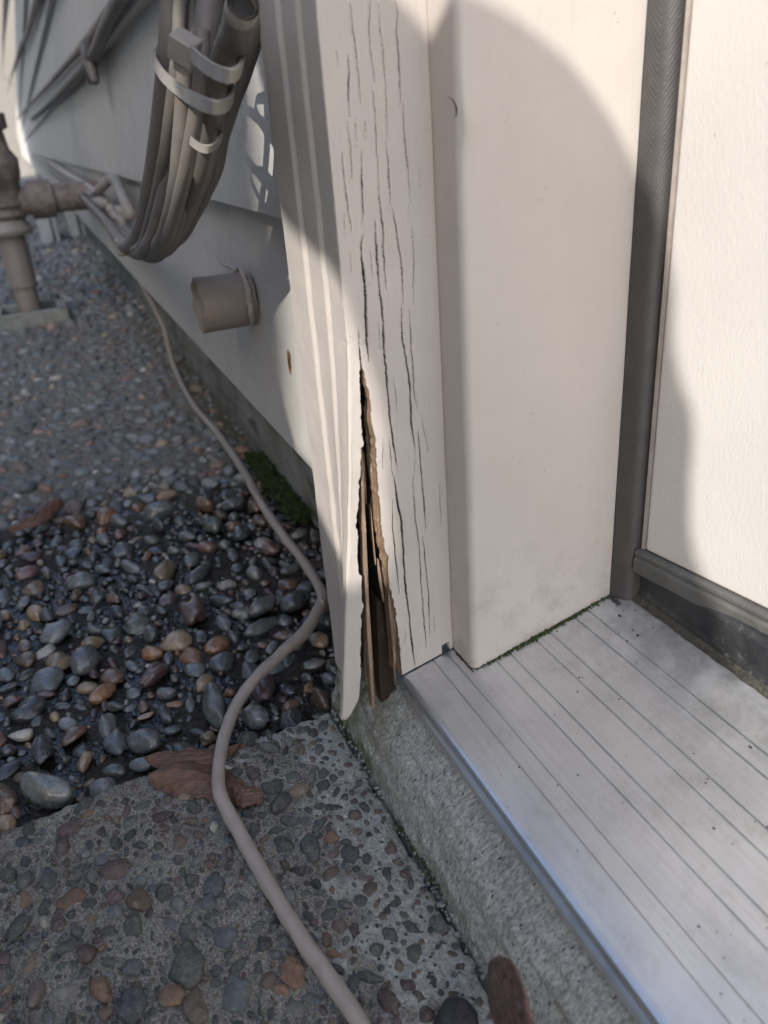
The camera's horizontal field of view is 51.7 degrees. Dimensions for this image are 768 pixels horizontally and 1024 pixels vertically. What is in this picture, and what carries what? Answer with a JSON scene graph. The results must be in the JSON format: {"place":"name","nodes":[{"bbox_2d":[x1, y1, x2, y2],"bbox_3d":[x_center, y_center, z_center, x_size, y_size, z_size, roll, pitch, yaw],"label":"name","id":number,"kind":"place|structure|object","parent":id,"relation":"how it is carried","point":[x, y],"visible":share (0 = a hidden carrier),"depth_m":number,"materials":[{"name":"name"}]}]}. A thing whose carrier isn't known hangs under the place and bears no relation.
{"place":"outdoors","nodes":[
{"label":"outdoors","id":0,"kind":"place"},
{"bbox_2d":[19,160,38,181],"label":"terrain","id":1,"kind":"structure","parent":0,"point":[27,172],"depth_m":11.25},
{"bbox_2d":[0,0,24,159],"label":"boundary wall","id":2,"kind":"structure","parent":1,"relation":"on","point":[8,104],"depth_m":25.03,"materials":[{"name":"white paint"}]},
{"bbox_2d":[2,0,9,74],"bbox_3d":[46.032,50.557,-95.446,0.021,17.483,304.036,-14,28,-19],"label":"wall cable","id":3,"kind":"object","parent":2,"relation":"attached to","point":[5,11],"depth_m":4.48,"materials":[{"name":"grey plastic"}]},
{"bbox_2d":[24,158,318,528],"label":"foundation wall","id":4,"kind":"structure","parent":1,"relation":"on","point":[294,468],"depth_m":0.85,"materials":[{"name":"concrete"}]},
{"bbox_2d":[15,0,311,467],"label":"siding wall","id":5,"kind":"structure","parent":4,"relation":"on","point":[83,128],"depth_m":0.70,"materials":[{"name":"paint"}]},
{"bbox_2d":[7,0,42,91],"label":"wall cable","id":6,"kind":"object","parent":5,"relation":"attached to","point":[35,7],"depth_m":2.06,"materials":[{"name":"grey plastic"}]},
{"bbox_2d":[16,0,127,118],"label":"wall cable","id":7,"kind":"object","parent":5,"relation":"attached to","point":[71,58],"depth_m":1.13,"materials":[{"name":"grey plastic"}]},
{"bbox_2d":[30,0,129,119],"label":"wall cable","id":8,"kind":"object","parent":5,"relation":"attached to","point":[113,11],"depth_m":0.82,"materials":[{"name":"grey plastic"}]},
{"bbox_2d":[80,38,98,84],"bbox_3d":[-0.340,-0.520,0.916,0.016,0.050,0.060,-14,28,-19],"label":"cable clip","id":9,"kind":"object","parent":8,"relation":"attached to","point":[91,71],"visible":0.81,"depth_m":0.91,"materials":[{"name":"grey plastic"}]},
{"bbox_2d":[88,173,135,220],"bbox_3d":[-0.381,-0.437,1.084,0.020,0.054,0.569,-14,28,-19],"label":"wall bracket","id":10,"kind":"object","parent":5,"relation":"attached to","point":[126,210],"depth_m":0.93,"materials":[{"name":"white plastic"}]},
{"bbox_2d":[30,156,114,213],"bbox_3d":[-1.970,-2.006,4.539,0.026,0.029,8.574,-14,28,-19],"label":"cable","id":11,"kind":"object","parent":10,"relation":"on","point":[110,206],"visible":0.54,"depth_m":1.35,"materials":[{"name":"grey plastic"}]},
{"bbox_2d":[30,155,109,208],"bbox_3d":[-1.981,-2.020,4.565,0.030,0.039,8.512,-14,28,-19],"label":"cable","id":12,"kind":"object","parent":11,"relation":"on","point":[103,202],"visible":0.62,"depth_m":2.00,"materials":[{"name":"grey plastic"}]},
{"bbox_2d":[33,158,127,224],"bbox_3d":[-1.948,-1.980,4.498,0.027,0.032,8.680,-14,28,-19],"label":"cable","id":13,"kind":"object","parent":11,"relation":"on","point":[119,219],"visible":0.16,"depth_m":0.86,"materials":[{"name":"grey plastic"}]},
{"bbox_2d":[31,157,128,227],"bbox_3d":[-1.948,-1.977,4.496,0.024,0.034,8.685,-14,28,-19],"label":"cable","id":14,"kind":"object","parent":13,"relation":"on","point":[86,192],"visible":0.2,"depth_m":1.34,"materials":[{"name":"grey plastic"}]},
{"bbox_2d":[34,158,117,220],"bbox_3d":[-1.963,-1.995,4.525,0.024,0.031,8.612,-14,28,-19],"label":"cable","id":15,"kind":"object","parent":10,"relation":"on","point":[112,214],"visible":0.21,"depth_m":0.94,"materials":[{"name":"grey plastic"}]},
{"bbox_2d":[106,0,223,262],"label":"painted cable","id":16,"kind":"object","parent":10,"relation":"attached to","point":[207,14],"visible":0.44,"depth_m":0.31,"materials":[{"name":"grey plastic"}]},
{"bbox_2d":[120,0,224,256],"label":"painted cable","id":17,"kind":"object","parent":10,"relation":"attached to","point":[127,229],"visible":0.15,"depth_m":0.44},
{"bbox_2d":[166,0,259,257],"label":"painted cable","id":18,"kind":"object","parent":17,"relation":"on","point":[233,40],"visible":0.59,"depth_m":0.28,"materials":[{"name":"grey plastic"}]},
{"bbox_2d":[152,44,235,114],"bbox_3d":[-0.086,-0.197,0.350,0.030,0.045,0.253,-11,27,-13],"label":"cable tie","id":19,"kind":"object","parent":18,"relation":"attached to","point":[202,103],"visible":0.67,"depth_m":0.27,"materials":[{"name":"grey plastic"}]},
{"bbox_2d":[189,131,222,153],"bbox_3d":[-0.076,-0.161,0.338,0.016,0.013,0.120,-8,26,-8],"label":"cable tie","id":20,"kind":"object","parent":18,"relation":"attached to","point":[195,144],"visible":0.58,"depth_m":0.29,"materials":[{"name":"white plastic"}]},
{"bbox_2d":[167,27,245,83],"bbox_3d":[-0.064,-0.170,0.296,0.026,0.027,0.154,-6,26,-4],"label":"cable tie","id":21,"kind":"object","parent":18,"relation":"attached to","point":[185,54],"visible":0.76,"depth_m":0.26,"materials":[{"name":"grey plastic"}]},
{"bbox_2d":[190,246,257,333],"bbox_3d":[-0.118,-0.151,0.540,0.035,0.042,0.126,-14,28,-19],"label":"stub pipe","id":22,"kind":"object","parent":5,"relation":"attached to","point":[226,301],"visible":1,"depth_m":0.49,"materials":[{"name":"beige plastic"}]},
{"bbox_2d":[258,0,452,719],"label":"door casing","id":23,"kind":"object","parent":5,"relation":"attached to","point":[348,91],"depth_m":0.30,"materials":[{"name":"white wood"}]},
{"bbox_2d":[177,15,260,248],"bbox_3d":[-0.171,-0.243,0.566,0.034,0.148,0.610,-15,28,-19],"label":"painted cable","id":24,"kind":"object","parent":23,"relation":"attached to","point":[250,62],"visible":0.3,"depth_m":0.33,"materials":[{"name":"grey plastic"}]},
{"bbox_2d":[0,182,223,450],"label":"pavement","id":25,"kind":"structure","parent":0,"point":[70,398],"depth_m":1.07,"materials":[{"name":"grey gravel"}]},
{"bbox_2d":[0,297,69,331],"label":"concrete pad","id":26,"kind":"object","parent":25,"relation":"on","point":[12,318],"visible":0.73,"depth_m":1.42,"materials":[{"name":"concrete"}]},
{"bbox_2d":[36,217,60,242],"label":"pale block","id":27,"kind":"structure","parent":25,"relation":"on","point":[45,230],"depth_m":2.62,"materials":[{"name":"grey concrete"}]},
{"bbox_2d":[0,112,98,312],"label":"gas riser","id":28,"kind":"object","parent":25,"relation":"on","point":[41,199],"visible":0.93,"depth_m":1.39,"materials":[{"name":"brown metal"}]},
{"bbox_2d":[44,0,173,253],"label":"painted cable","id":29,"kind":"object","parent":28,"relation":"attached to","point":[125,244],"visible":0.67,"depth_m":0.41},
{"bbox_2d":[114,238,126,256],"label":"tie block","id":30,"kind":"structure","parent":29,"relation":"attached to","point":[119,253],"depth_m":0.59,"materials":[{"name":"beige plastic"}]},
{"bbox_2d":[129,0,187,252],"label":"painted cable","id":31,"kind":"object","parent":29,"relation":"on","point":[180,13],"visible":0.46,"depth_m":0.35,"materials":[{"name":"grey plastic"}]},
{"bbox_2d":[49,0,195,260],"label":"painted cable","id":32,"kind":"object","parent":28,"relation":"attached to","point":[141,252],"visible":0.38,"depth_m":0.40,"materials":[{"name":"grey plastic"}]},
{"bbox_2d":[84,69,192,256],"bbox_3d":[-0.373,-0.430,1.003,0.020,0.115,1.594,-14,28,-18],"label":"painted cable","id":33,"kind":"object","parent":28,"relation":"attached to","point":[180,115],"visible":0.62,"depth_m":0.33,"materials":[{"name":"grey plastic"}]},
{"bbox_2d":[86,27,210,250],"bbox_3d":[-0.355,-0.415,0.958,0.022,0.123,1.535,-14,28,-18],"label":"painted cable","id":34,"kind":"object","parent":28,"relation":"attached to","point":[189,152],"visible":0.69,"depth_m":0.32,"materials":[{"name":"grey plastic"}]},
{"bbox_2d":[0,219,147,334],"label":"distant pebbles","id":35,"kind":"object","parent":25,"relation":"on","point":[55,282],"visible":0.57,"depth_m":1.84,"materials":[{"name":"grey gravel"}]},
{"bbox_2d":[64,211,85,236],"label":"pale block","id":36,"kind":"structure","parent":25,"relation":"on","point":[72,223],"depth_m":2.75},
{"bbox_2d":[0,313,261,532],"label":"pebbles","id":37,"kind":"object","parent":25,"relation":"on","point":[167,473],"visible":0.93,"depth_m":0.89,"materials":[{"name":"grey gravel"}]},
{"bbox_2d":[138,281,371,1023],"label":"ground cable","id":38,"kind":"object","parent":25,"relation":"on","point":[340,994],"visible":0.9,"depth_m":0.39,"materials":[{"name":"grey rubber"}]},
{"bbox_2d":[0,408,493,1023],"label":"ground","id":39,"kind":"structure","parent":0,"point":[442,964],"depth_m":0.35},
{"bbox_2d":[0,493,335,814],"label":"puddle water","id":40,"kind":"structure","parent":39,"relation":"on","point":[52,762],"depth_m":0.51,"materials":[{"name":"black liquid"}]},
{"bbox_2d":[0,463,336,832],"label":"wet pebbles","id":41,"kind":"object","parent":39,"relation":"on","point":[43,788],"visible":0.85,"depth_m":0.51,"materials":[{"name":"grey stone"}]},
{"bbox_2d":[8,498,63,533],"bbox_3d":[-0.288,0.003,0.662,0.017,0.011,0.052,8,29,23],"label":"dead leaf","id":42,"kind":"object","parent":41,"relation":"on","point":[46,512],"visible":1,"depth_m":0.66,"materials":[{"name":"brown plant"}]},
{"bbox_2d":[144,742,242,767],"bbox_3d":[-0.096,0.124,0.398,0.050,0.006,0.016,-7,26,-5],"label":"dead leaf","id":43,"kind":"object","parent":39,"relation":"on","point":[170,757],"visible":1,"depth_m":0.40,"materials":[{"name":"brown plant"}]},
{"bbox_2d":[148,761,241,803],"bbox_3d":[-0.089,0.129,0.386,0.053,0.008,0.023,4,27,17],"label":"dead leaf","id":44,"kind":"object","parent":39,"relation":"on","point":[191,778],"visible":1,"depth_m":0.39,"materials":[{"name":"brown plant"}]},
{"bbox_2d":[0,717,491,1023],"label":"slab pebbles","id":45,"kind":"object","parent":39,"relation":"on","point":[186,972],"visible":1,"depth_m":0.32,"materials":[{"name":"grey stone"}]},
{"bbox_2d":[232,780,264,808],"bbox_3d":[-0.066,0.134,0.374,0.020,0.006,0.012,9,29,25],"label":"dead leaf","id":46,"kind":"object","parent":39,"relation":"on","point":[244,796],"visible":1,"depth_m":0.37,"materials":[{"name":"brown plant"}]},
{"bbox_2d":[241,450,312,524],"bbox_3d":[-0.094,-0.026,0.711,0.041,0.017,0.165,-14,28,-19],"label":"foundation moss","id":47,"kind":"object","parent":39,"relation":"on","point":[277,487],"visible":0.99,"depth_m":0.69,"materials":[{"name":"green plant"}]},
{"bbox_2d":[336,710,447,907],"bbox_3d":[0.000,0.133,0.372,0.007,0.005,0.130,-14,28,-19],"label":"crack moss","id":48,"kind":"object","parent":39,"relation":"on","point":[428,872],"visible":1,"depth_m":0.34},
{"bbox_2d":[331,710,485,990],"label":"crack crumbs","id":49,"kind":"object","parent":39,"relation":"on","point":[448,919],"visible":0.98,"depth_m":0.33,"materials":[{"name":"concrete"}]},
{"bbox_2d":[433,997,478,1023],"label":"dark stone","id":50,"kind":"object","parent":39,"relation":"on","point":[456,1010],"visible":1,"depth_m":0.27,"materials":[{"name":"black stone"}]},
{"bbox_2d":[331,644,636,1023],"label":"concrete footing","id":51,"kind":"object","parent":39,"relation":"on","point":[495,897],"visible":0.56,"depth_m":0.31,"materials":[{"name":"grey concrete"}]},
{"bbox_2d":[486,955,533,1023],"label":"maple key","id":52,"kind":"object","parent":51,"relation":"on","point":[508,1000],"visible":1,"depth_m":0.23,"materials":[{"name":"brown plant"}]},
{"bbox_2d":[403,575,767,1023],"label":"threshold","id":53,"kind":"object","parent":51,"relation":"on","point":[647,878],"visible":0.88,"depth_m":0.28,"materials":[{"name":"metal"}]},
{"bbox_2d":[452,593,620,671],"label":"joint dirt","id":54,"kind":"structure","parent":53,"relation":"on","point":[616,601],"depth_m":0.36,"materials":[{"name":"black soil"}]},
{"bbox_2d":[483,597,607,665],"bbox_3d":[0.073,0.054,0.359,0.066,0.017,0.004,-14,28,-19],"label":"jamb moss","id":55,"kind":"object","parent":53,"relation":"on","point":[536,637],"visible":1,"depth_m":0.36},
{"bbox_2d":[427,0,685,667],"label":"door jamb","id":56,"kind":"object","parent":53,"relation":"on","point":[553,130],"depth_m":0.29,"materials":[{"name":"paint"}]},
{"bbox_2d":[633,0,767,634],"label":"door","id":57,"kind":"structure","parent":56,"relation":"attached to","point":[705,535],"depth_m":0.28,"materials":[{"name":"paint"}]},
{"bbox_2d":[646,0,767,607],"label":"door panel","id":58,"kind":"structure","parent":57,"relation":"in","point":[708,513],"depth_m":0.28,"materials":[{"name":"paint"}]},
{"bbox_2d":[518,605,767,994],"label":"grit","id":59,"kind":"object","parent":53,"relation":"on","point":[619,615],"visible":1,"depth_m":0.30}
]}

